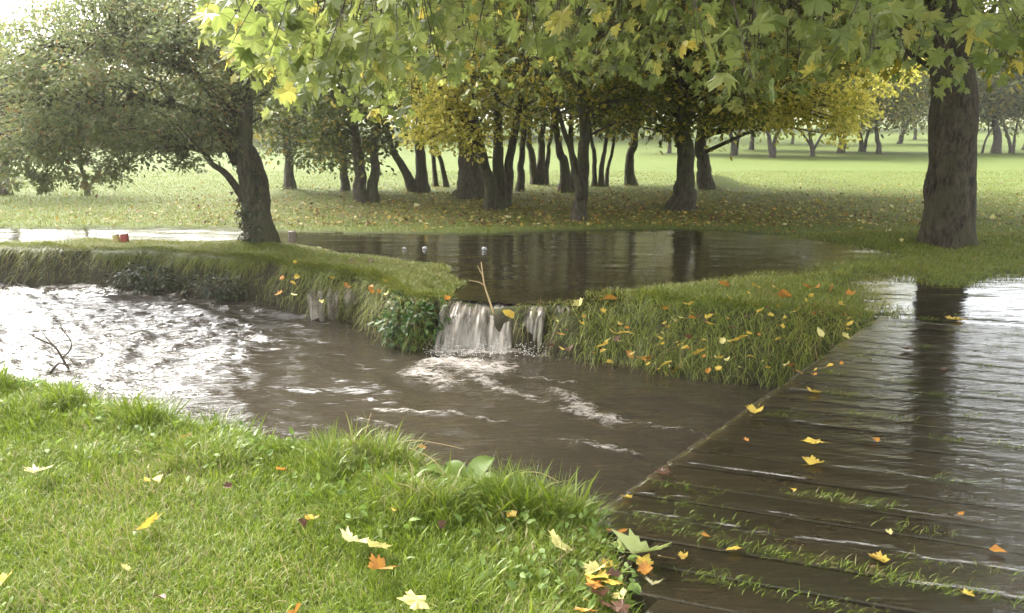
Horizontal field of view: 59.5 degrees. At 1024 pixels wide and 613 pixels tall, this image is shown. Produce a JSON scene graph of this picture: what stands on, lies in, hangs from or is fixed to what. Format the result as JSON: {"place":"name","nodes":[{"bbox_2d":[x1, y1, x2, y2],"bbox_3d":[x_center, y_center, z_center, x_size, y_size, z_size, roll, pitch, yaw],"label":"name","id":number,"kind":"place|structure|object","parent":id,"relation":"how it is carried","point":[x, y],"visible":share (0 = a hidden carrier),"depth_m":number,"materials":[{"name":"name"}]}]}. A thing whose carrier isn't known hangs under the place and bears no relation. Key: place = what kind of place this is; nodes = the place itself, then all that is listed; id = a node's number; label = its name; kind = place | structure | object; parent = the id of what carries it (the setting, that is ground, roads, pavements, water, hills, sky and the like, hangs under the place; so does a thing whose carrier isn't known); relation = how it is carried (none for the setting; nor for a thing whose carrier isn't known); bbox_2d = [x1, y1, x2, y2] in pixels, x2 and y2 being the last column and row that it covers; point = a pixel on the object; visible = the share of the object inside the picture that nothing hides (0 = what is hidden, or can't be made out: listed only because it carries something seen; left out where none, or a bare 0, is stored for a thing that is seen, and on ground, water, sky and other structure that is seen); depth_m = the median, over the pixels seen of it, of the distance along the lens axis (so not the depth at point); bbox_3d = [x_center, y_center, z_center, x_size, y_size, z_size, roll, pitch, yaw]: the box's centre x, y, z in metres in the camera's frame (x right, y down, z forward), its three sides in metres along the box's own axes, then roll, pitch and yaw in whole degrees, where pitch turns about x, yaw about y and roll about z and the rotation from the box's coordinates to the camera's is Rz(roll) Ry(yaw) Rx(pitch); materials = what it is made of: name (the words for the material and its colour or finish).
{"place":"outdoors","nodes":[
{"label":"outdoors","id":0,"kind":"place"},
{"bbox_2d":[0,281,781,578],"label":"river","id":1,"kind":"structure","parent":0,"point":[621,428],"depth_m":7.59,"materials":[{"name":"brown liquid"}]},
{"bbox_2d":[29,322,71,372],"bbox_3d":[-4.017,0.362,7.792,0.391,0.487,0.107,0,11,0],"label":"dead branch","id":2,"kind":"object","parent":1,"relation":"on","point":[64,363],"visible":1,"depth_m":7.83,"materials":[{"name":"wood"}]},
{"bbox_2d":[423,335,546,358],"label":"splash drops","id":3,"kind":"object","parent":1,"relation":"on","point":[484,349],"visible":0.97,"depth_m":8.54,"materials":[{"name":"beige"}]},
{"bbox_2d":[0,0,1010,117],"label":"sky","id":4,"kind":"structure","parent":0,"point":[5,9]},
{"bbox_2d":[0,118,1023,612],"bbox_3d":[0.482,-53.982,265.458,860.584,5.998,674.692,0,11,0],"label":"ground","id":5,"kind":"structure","parent":0,"point":[910,154],"depth_m":15.26,"materials":[{"name":"plant"}]},
{"bbox_2d":[16,377,44,385],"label":"dock plant","id":6,"kind":"object","parent":5,"relation":"on","point":[31,380],"visible":0.09,"depth_m":6.07,"materials":[{"name":"green plant"}]},
{"bbox_2d":[0,5,122,195],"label":"tree","id":7,"kind":"object","parent":5,"relation":"on","point":[4,192],"visible":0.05,"depth_m":21.76,"materials":[{"name":"green plant"}]},
{"bbox_2d":[3,56,144,195],"bbox_3d":[-10.351,-4.359,21.572,3.378,3.878,2.898,0,11,0],"label":"tree","id":8,"kind":"object","parent":5,"relation":"on","point":[84,179],"visible":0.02,"depth_m":21.36,"materials":[{"name":"green plant"}]},
{"bbox_2d":[111,234,120,242],"bbox_3d":[-5.775,-0.919,13.129,0.162,0.301,0.105,0,11,0],"label":"marker post","id":9,"kind":"object","parent":5,"relation":"on","point":[115,237],"visible":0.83,"depth_m":13.07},
{"bbox_2d":[120,233,128,241],"bbox_3d":[-5.665,-0.924,13.128,0.140,0.310,0.121,0,11,0],"label":"marker post","id":10,"kind":"object","parent":5,"relation":"on","point":[124,237],"visible":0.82,"depth_m":13.07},
{"bbox_2d":[103,259,191,294],"bbox_3d":[-4.692,-0.362,11.551,1.113,0.541,0.500,0,11,0],"label":"leafy bush","id":11,"kind":"object","parent":5,"relation":"on","point":[144,282],"visible":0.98,"depth_m":11.53,"materials":[{"name":"green plant"}]},
{"bbox_2d":[0,0,330,244],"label":"tree","id":12,"kind":"object","parent":5,"relation":"on","point":[162,40],"visible":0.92,"depth_m":11.80,"materials":[{"name":"green plant"}]},
{"bbox_2d":[180,269,254,302],"bbox_3d":[-3.612,-0.252,11.034,0.916,0.432,0.461,0,11,0],"label":"leafy bush","id":13,"kind":"object","parent":5,"relation":"on","point":[219,291],"visible":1,"depth_m":10.98,"materials":[{"name":"green plant"}]},
{"bbox_2d":[288,231,295,243],"bbox_3d":[-3.114,-0.868,12.710,0.119,0.402,0.111,0,11,0],"label":"wooden post","id":14,"kind":"object","parent":5,"relation":"on","point":[292,237],"visible":0.57,"depth_m":12.64,"materials":[{"name":"grey wood"}]},
{"bbox_2d":[202,2,408,188],"bbox_3d":[-5.618,-8.283,22.502,7.645,11.202,6.937,0,11,0],"label":"tree","id":15,"kind":"object","parent":5,"relation":"on","point":[289,180],"visible":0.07,"depth_m":22.88,"materials":[{"name":"green plant"}]},
{"bbox_2d":[308,289,323,320],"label":"waterfall","id":16,"kind":"structure","parent":5,"relation":"attached to","point":[315,308],"depth_m":9.97,"materials":[{"name":"liquid"}]},
{"bbox_2d":[0,376,641,608],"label":"lawn weeds","id":17,"kind":"object","parent":5,"relation":"on","point":[632,586],"visible":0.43,"depth_m":3.75,"materials":[{"name":"green plant"}]},
{"bbox_2d":[0,356,642,612],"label":"lawn grass","id":18,"kind":"structure","parent":5,"relation":"on","point":[27,400],"depth_m":3.87,"materials":[{"name":"plant"}]},
{"bbox_2d":[0,572,11,584],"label":"fallen leaf","id":19,"kind":"object","parent":18,"relation":"on","point":[3,576],"visible":1,"depth_m":3.25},
{"bbox_2d":[24,464,52,472],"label":"fallen leaf","id":20,"kind":"object","parent":18,"relation":"on","point":[33,469],"visible":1,"depth_m":4.29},
{"bbox_2d":[121,564,132,571],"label":"fallen leaf","id":21,"kind":"object","parent":18,"relation":"on","point":[126,567],"visible":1,"depth_m":3.39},
{"bbox_2d":[137,512,163,529],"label":"fallen leaf","id":22,"kind":"object","parent":18,"relation":"on","point":[149,521],"visible":1,"depth_m":3.75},
{"bbox_2d":[153,474,162,481],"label":"fallen leaf","id":23,"kind":"object","parent":18,"relation":"on","point":[158,478],"visible":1,"depth_m":4.24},
{"bbox_2d":[223,481,234,487],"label":"fallen leaf","id":24,"kind":"object","parent":18,"relation":"on","point":[228,485],"visible":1,"depth_m":4.15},
{"bbox_2d":[287,602,300,612],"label":"fallen leaf","id":25,"kind":"object","parent":18,"relation":"on","point":[296,608],"visible":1,"depth_m":3.04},
{"bbox_2d":[299,518,307,527],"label":"fallen leaf","id":26,"kind":"object","parent":18,"relation":"on","point":[303,521],"visible":0.93,"depth_m":3.78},
{"bbox_2d":[304,514,317,519],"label":"fallen leaf","id":27,"kind":"object","parent":18,"relation":"on","point":[308,517],"visible":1,"depth_m":3.78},
{"bbox_2d":[339,526,368,542],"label":"fallen leaf","id":28,"kind":"object","parent":18,"relation":"on","point":[347,536],"visible":0.89,"depth_m":3.56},
{"bbox_2d":[366,540,391,549],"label":"fallen leaf","id":29,"kind":"object","parent":18,"relation":"on","point":[375,544],"visible":1,"depth_m":3.50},
{"bbox_2d":[367,553,396,568],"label":"fallen leaf","id":30,"kind":"object","parent":18,"relation":"on","point":[378,563],"visible":1,"depth_m":3.35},
{"bbox_2d":[397,589,435,609],"bbox_3d":[-0.330,1.017,3.097,0.140,0.023,0.098,5,20,-20],"label":"fallen leaf","id":31,"kind":"object","parent":18,"relation":"on","point":[413,600],"visible":1,"depth_m":3.09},
{"bbox_2d":[436,520,446,528],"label":"fallen leaf","id":32,"kind":"object","parent":18,"relation":"on","point":[441,522],"visible":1,"depth_m":3.74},
{"bbox_2d":[506,510,517,517],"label":"fallen leaf","id":33,"kind":"object","parent":18,"relation":"on","point":[511,514],"visible":1,"depth_m":3.82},
{"bbox_2d":[545,529,572,552],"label":"fallen leaf","id":34,"kind":"object","parent":18,"relation":"on","point":[556,539],"visible":1,"depth_m":3.52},
{"bbox_2d":[570,606,597,611],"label":"fallen leaf","id":35,"kind":"object","parent":18,"relation":"on","point":[582,609],"visible":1,"depth_m":3.08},
{"bbox_2d":[582,560,608,573],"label":"fallen leaf","id":36,"kind":"object","parent":18,"relation":"on","point":[591,565],"visible":1,"depth_m":3.39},
{"bbox_2d":[586,577,604,588],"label":"fallen leaf","id":37,"kind":"object","parent":18,"relation":"on","point":[593,583],"visible":0.96,"depth_m":3.25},
{"bbox_2d":[585,568,609,578],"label":"fallen leaf","id":38,"kind":"object","parent":18,"relation":"on","point":[604,574],"visible":0.98,"depth_m":3.32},
{"bbox_2d":[590,586,610,596],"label":"fallen leaf","id":39,"kind":"object","parent":18,"relation":"on","point":[603,592],"visible":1,"depth_m":3.18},
{"bbox_2d":[598,598,616,610],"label":"fallen leaf","id":40,"kind":"object","parent":18,"relation":"on","point":[608,605],"visible":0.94,"depth_m":3.13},
{"bbox_2d":[600,558,616,567],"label":"fallen leaf","id":41,"kind":"object","parent":18,"relation":"on","point":[606,562],"visible":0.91,"depth_m":3.41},
{"bbox_2d":[599,578,624,584],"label":"fallen leaf","id":42,"kind":"object","parent":18,"relation":"on","point":[612,582],"visible":1,"depth_m":3.26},
{"bbox_2d":[605,566,622,577],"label":"fallen leaf","id":43,"kind":"object","parent":18,"relation":"on","point":[613,572],"visible":1,"depth_m":3.32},
{"bbox_2d":[611,587,625,598],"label":"fallen leaf","id":44,"kind":"object","parent":18,"relation":"on","point":[622,592],"visible":1,"depth_m":3.17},
{"bbox_2d":[610,538,628,550],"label":"fallen leaf","id":45,"kind":"object","parent":18,"relation":"on","point":[622,545],"visible":0.41,"depth_m":3.61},
{"bbox_2d":[611,599,631,612],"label":"fallen leaf","id":46,"kind":"object","parent":18,"relation":"on","point":[621,606],"visible":1,"depth_m":3.09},
{"bbox_2d":[612,528,671,553],"bbox_3d":[0.513,0.944,3.575,0.208,0.084,0.323,8,1,41],"label":"fallen leaf","id":47,"kind":"object","parent":18,"relation":"on","point":[632,543],"visible":1,"depth_m":3.60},
{"bbox_2d":[242,1,414,191],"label":"tree","id":48,"kind":"object","parent":5,"relation":"on","point":[345,181],"visible":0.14,"depth_m":22.73,"materials":[{"name":"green plant"}]},
{"bbox_2d":[327,289,338,319],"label":"waterfall","id":49,"kind":"structure","parent":5,"relation":"attached to","point":[332,303],"depth_m":9.96,"materials":[{"name":"liquid"}]},
{"bbox_2d":[344,289,356,316],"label":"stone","id":50,"kind":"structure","parent":5,"relation":"attached to","point":[347,297],"depth_m":9.90,"materials":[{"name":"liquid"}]},
{"bbox_2d":[262,0,478,202],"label":"tree","id":51,"kind":"object","parent":5,"relation":"on","point":[362,193],"visible":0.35,"depth_m":19.64,"materials":[{"name":"green plant"}]},
{"bbox_2d":[368,290,451,351],"bbox_3d":[-1.031,0.172,8.992,0.879,0.718,0.853,0,11,0],"label":"leafy bush","id":52,"kind":"object","parent":5,"relation":"on","point":[410,313],"visible":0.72,"depth_m":8.77,"materials":[{"name":"green plant"}]},
{"bbox_2d":[319,10,515,192],"bbox_3d":[-2.741,-8.243,22.006,7.275,11.433,6.867,0,11,0],"label":"tree","id":53,"kind":"object","parent":5,"relation":"on","point":[419,183],"visible":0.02,"depth_m":22.86,"materials":[{"name":"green plant"}]},
{"bbox_2d":[420,455,499,486],"bbox_3d":[-0.253,0.854,4.358,0.393,0.159,0.362,0,11,0],"label":"dock plant","id":54,"kind":"object","parent":5,"relation":"on","point":[478,461],"visible":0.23,"depth_m":4.43,"materials":[{"name":"green plant"}]},
{"bbox_2d":[412,3,512,186],"bbox_3d":[-2.272,-8.298,23.826,7.312,10.776,6.549,7,14,32],"label":"tree","id":55,"kind":"object","parent":5,"relation":"on","point":[435,182],"visible":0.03,"depth_m":24.66,"materials":[{"name":"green plant"}]},
{"bbox_2d":[435,301,515,351],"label":"waterfall","id":56,"kind":"structure","parent":5,"relation":"on","point":[476,328],"depth_m":8.76,"materials":[{"name":"liquid"}]},
{"bbox_2d":[321,0,635,199],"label":"tree","id":57,"kind":"object","parent":5,"relation":"on","point":[470,183],"visible":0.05,"depth_m":20.55,"materials":[{"name":"green plant"}]},
{"bbox_2d":[469,262,494,314],"bbox_3d":[-0.298,-0.173,8.609,0.258,0.522,0.090,-3,12,-15],"label":"dead branch","id":58,"kind":"object","parent":5,"relation":"on","point":[483,283],"visible":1,"depth_m":8.59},
{"bbox_2d":[502,310,514,318],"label":"fallen leaf","id":59,"kind":"object","parent":5,"relation":"on","point":[509,313],"visible":1,"depth_m":8.59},
{"bbox_2d":[0,0,1020,149],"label":"distant wood","id":60,"kind":"object","parent":5,"relation":"on","point":[255,139],"visible":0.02,"depth_m":69.26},
{"bbox_2d":[383,1,638,209],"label":"tree","id":61,"kind":"object","parent":5,"relation":"on","point":[450,114],"visible":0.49,"depth_m":16.84,"materials":[{"name":"green plant"}]},
{"bbox_2d":[0,228,1023,388],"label":"bank grass","id":62,"kind":"structure","parent":5,"relation":"on","point":[411,277],"depth_m":10.00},
{"bbox_2d":[572,297,582,305],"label":"fallen leaf","id":63,"kind":"object","parent":62,"relation":"on","point":[578,302],"visible":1,"depth_m":8.81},
{"bbox_2d":[599,295,617,299],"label":"fallen leaf","id":64,"kind":"object","parent":62,"relation":"on","point":[611,297],"visible":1,"depth_m":8.87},
{"bbox_2d":[817,327,824,337],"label":"fallen leaf","id":65,"kind":"object","parent":62,"relation":"on","point":[820,332],"visible":1,"depth_m":7.25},
{"bbox_2d":[0,170,1023,248],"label":"field grass","id":66,"kind":"structure","parent":5,"relation":"on","point":[474,209],"depth_m":19.14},
{"bbox_2d":[0,172,1023,226],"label":"leaf litter","id":67,"kind":"object","parent":5,"relation":"on","point":[581,222],"visible":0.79,"depth_m":17.62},
{"bbox_2d":[523,306,546,348],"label":"waterfall","id":68,"kind":"structure","parent":5,"relation":"attached to","point":[538,318],"depth_m":8.67,"materials":[{"name":"liquid"}]},
{"bbox_2d":[473,1,606,191],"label":"tree","id":69,"kind":"object","parent":5,"relation":"on","point":[520,184],"visible":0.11,"depth_m":23.01,"materials":[{"name":"green plant"}]},
{"bbox_2d":[477,14,631,184],"bbox_3d":[0.653,-8.678,25.150,6.801,10.976,6.741,-7,14,-32],"label":"tree","id":70,"kind":"object","parent":5,"relation":"on","point":[539,172],"visible":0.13,"depth_m":25.81,"materials":[{"name":"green plant"}]},
{"bbox_2d":[558,306,572,313],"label":"waterfall","id":71,"kind":"structure","parent":5,"relation":"attached to","point":[560,309],"depth_m":8.79,"materials":[{"name":"liquid"}]},
{"bbox_2d":[486,0,647,192],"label":"tree","id":72,"kind":"object","parent":5,"relation":"on","point":[566,183],"visible":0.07,"depth_m":22.89,"materials":[{"name":"green plant"}]},
{"bbox_2d":[465,0,692,220],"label":"tree","id":73,"kind":"object","parent":5,"relation":"on","point":[586,108],"visible":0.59,"depth_m":15.52,"materials":[{"name":"green plant"}]},
{"bbox_2d":[188,0,1023,249],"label":"plane tree","id":74,"kind":"object","parent":5,"relation":"on","point":[952,41],"visible":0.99,"depth_m":6.60,"materials":[{"name":"green plant"}]},
{"bbox_2d":[545,15,672,186],"bbox_3d":[2.099,-8.690,24.085,7.303,11.376,6.500,0,11,0],"label":"tree","id":75,"kind":"object","parent":5,"relation":"on","point":[602,182],"visible":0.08,"depth_m":25.14,"materials":[{"name":"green plant"}]},
{"bbox_2d":[555,22,703,185],"bbox_3d":[3.111,-8.615,24.939,7.173,11.025,6.726,0,11,0],"label":"tree","id":76,"kind":"object","parent":5,"relation":"on","point":[630,179],"visible":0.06,"depth_m":25.41,"materials":[{"name":"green plant"}]},
{"bbox_2d":[620,34,693,152],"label":"tree","id":77,"kind":"object","parent":5,"relation":"on","point":[669,150],"visible":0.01,"depth_m":53.77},
{"bbox_2d":[515,0,834,212],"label":"tree","id":78,"kind":"object","parent":5,"relation":"on","point":[683,197],"visible":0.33,"depth_m":17.51,"materials":[{"name":"green plant"}]},
{"bbox_2d":[719,280,730,286],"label":"fallen leaf","id":79,"kind":"object","parent":5,"relation":"on","point":[724,283],"visible":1,"depth_m":9.34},
{"bbox_2d":[677,45,780,155],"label":"tree","id":80,"kind":"object","parent":5,"relation":"on","point":[734,149],"visible":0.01,"depth_m":50.33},
{"bbox_2d":[730,335,747,341],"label":"fallen leaf","id":81,"kind":"object","parent":5,"relation":"on","point":[738,337],"visible":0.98,"depth_m":7.04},
{"bbox_2d":[736,118,797,149],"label":"tree","id":82,"kind":"object","parent":5,"relation":"on","point":[751,144],"depth_m":59.03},
{"bbox_2d":[777,289,791,297],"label":"fallen leaf","id":83,"kind":"object","parent":5,"relation":"on","point":[782,292],"visible":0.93,"depth_m":8.88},
{"bbox_2d":[671,6,929,189],"bbox_3d":[7.966,-5.933,22.424,8.641,6.702,6.219,-6,13,-27],"label":"tree","id":84,"kind":"object","parent":5,"relation":"on","point":[832,97],"visible":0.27,"depth_m":21.06,"materials":[{"name":"yellow plant"}]},
{"bbox_2d":[751,18,849,157],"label":"tree","id":85,"kind":"object","parent":5,"relation":"on","point":[772,151],"visible":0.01,"depth_m":47.50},
{"bbox_2d":[788,108,816,143],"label":"tree","id":86,"kind":"object","parent":5,"relation":"on","point":[792,140],"visible":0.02,"depth_m":69.22,"materials":[{"name":"yellow plant"}]},
{"bbox_2d":[597,318,1023,612],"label":"plank footbridge","id":87,"kind":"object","parent":5,"relation":"on","point":[910,453],"visible":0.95,"depth_m":4.37,"materials":[{"name":"brown wood"}]},
{"bbox_2d":[587,312,1023,612],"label":"bridge grass","id":88,"kind":"structure","parent":87,"relation":"on","point":[880,572],"depth_m":3.72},
{"bbox_2d":[598,320,1023,612],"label":"shallow water","id":89,"kind":"structure","parent":87,"relation":"on","point":[652,476],"depth_m":4.83,"materials":[{"name":"brown liquid"}]},
{"bbox_2d":[645,578,663,584],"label":"fallen leaf","id":90,"kind":"object","parent":89,"relation":"on","point":[652,582],"visible":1,"depth_m":3.44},
{"bbox_2d":[636,559,652,574],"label":"fallen leaf","id":91,"kind":"object","parent":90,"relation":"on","point":[645,568],"visible":1,"depth_m":3.45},
{"bbox_2d":[636,553,653,571],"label":"fallen leaf","id":92,"kind":"object","parent":91,"relation":"on","point":[639,560],"visible":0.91,"depth_m":3.50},
{"bbox_2d":[653,466,673,473],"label":"fallen leaf","id":93,"kind":"object","parent":89,"relation":"on","point":[663,470],"visible":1,"depth_m":4.54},
{"bbox_2d":[678,550,687,558],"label":"fallen leaf","id":94,"kind":"object","parent":89,"relation":"on","point":[681,555],"visible":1,"depth_m":3.66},
{"bbox_2d":[726,545,740,549],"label":"fallen leaf","id":95,"kind":"object","parent":89,"relation":"on","point":[733,548],"visible":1,"depth_m":3.70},
{"bbox_2d":[746,403,763,412],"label":"fallen leaf","id":96,"kind":"object","parent":89,"relation":"on","point":[752,408],"visible":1,"depth_m":5.52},
{"bbox_2d":[802,455,824,464],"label":"fallen leaf","id":97,"kind":"object","parent":89,"relation":"on","point":[812,459],"visible":1,"depth_m":4.68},
{"bbox_2d":[799,437,827,443],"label":"fallen leaf","id":98,"kind":"object","parent":89,"relation":"on","point":[811,440],"visible":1,"depth_m":4.96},
{"bbox_2d":[868,551,889,562],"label":"fallen leaf","id":99,"kind":"object","parent":89,"relation":"on","point":[881,558],"visible":1,"depth_m":3.64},
{"bbox_2d":[958,588,973,595],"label":"fallen leaf","id":100,"kind":"object","parent":89,"relation":"on","point":[965,591],"visible":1,"depth_m":3.37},
{"bbox_2d":[990,544,1006,551],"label":"fallen leaf","id":101,"kind":"object","parent":89,"relation":"on","point":[995,548],"visible":1,"depth_m":3.71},
{"bbox_2d":[793,46,897,155],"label":"tree","id":102,"kind":"object","parent":5,"relation":"on","point":[812,146],"visible":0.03,"depth_m":49.24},
{"bbox_2d":[801,70,925,152],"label":"tree","id":103,"kind":"object","parent":5,"relation":"on","point":[839,150],"visible":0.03,"depth_m":52.36,"materials":[{"name":"yellow plant"}]},
{"bbox_2d":[811,73,928,151],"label":"tree","id":104,"kind":"object","parent":5,"relation":"on","point":[862,147],"visible":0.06,"depth_m":56.06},
{"bbox_2d":[823,36,930,153],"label":"tree","id":105,"kind":"object","parent":5,"relation":"on","point":[915,92],"visible":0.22,"depth_m":51.49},
{"bbox_2d":[873,96,928,139],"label":"tree","id":106,"kind":"object","parent":5,"relation":"on","point":[915,135],"visible":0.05,"depth_m":80.28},
{"bbox_2d":[878,73,929,143],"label":"tree","id":107,"kind":"object","parent":5,"relation":"on","point":[900,140],"visible":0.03,"depth_m":68.77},
{"bbox_2d":[910,48,1023,152],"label":"tree","id":108,"kind":"object","parent":5,"relation":"on","point":[978,75],"visible":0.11,"depth_m":51.75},
{"bbox_2d":[924,48,1023,153],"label":"tree","id":109,"kind":"object","parent":5,"relation":"on","point":[996,146],"visible":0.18,"depth_m":52.59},
{"bbox_2d":[977,24,1023,152],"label":"tree","id":110,"kind":"object","parent":5,"relation":"on","point":[1011,147],"visible":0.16,"depth_m":52.38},
{"bbox_2d":[979,117,1023,149],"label":"tree","id":111,"kind":"object","parent":5,"relation":"on","point":[981,126],"depth_m":58.98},
{"bbox_2d":[0,228,1023,327],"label":"flood water","id":112,"kind":"structure","parent":0,"point":[529,267],"depth_m":11.70,"materials":[{"name":"black liquid"}]},
{"bbox_2d":[944,315,965,320],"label":"fallen leaf","id":113,"kind":"object","parent":112,"relation":"on","point":[954,318],"visible":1,"depth_m":8.10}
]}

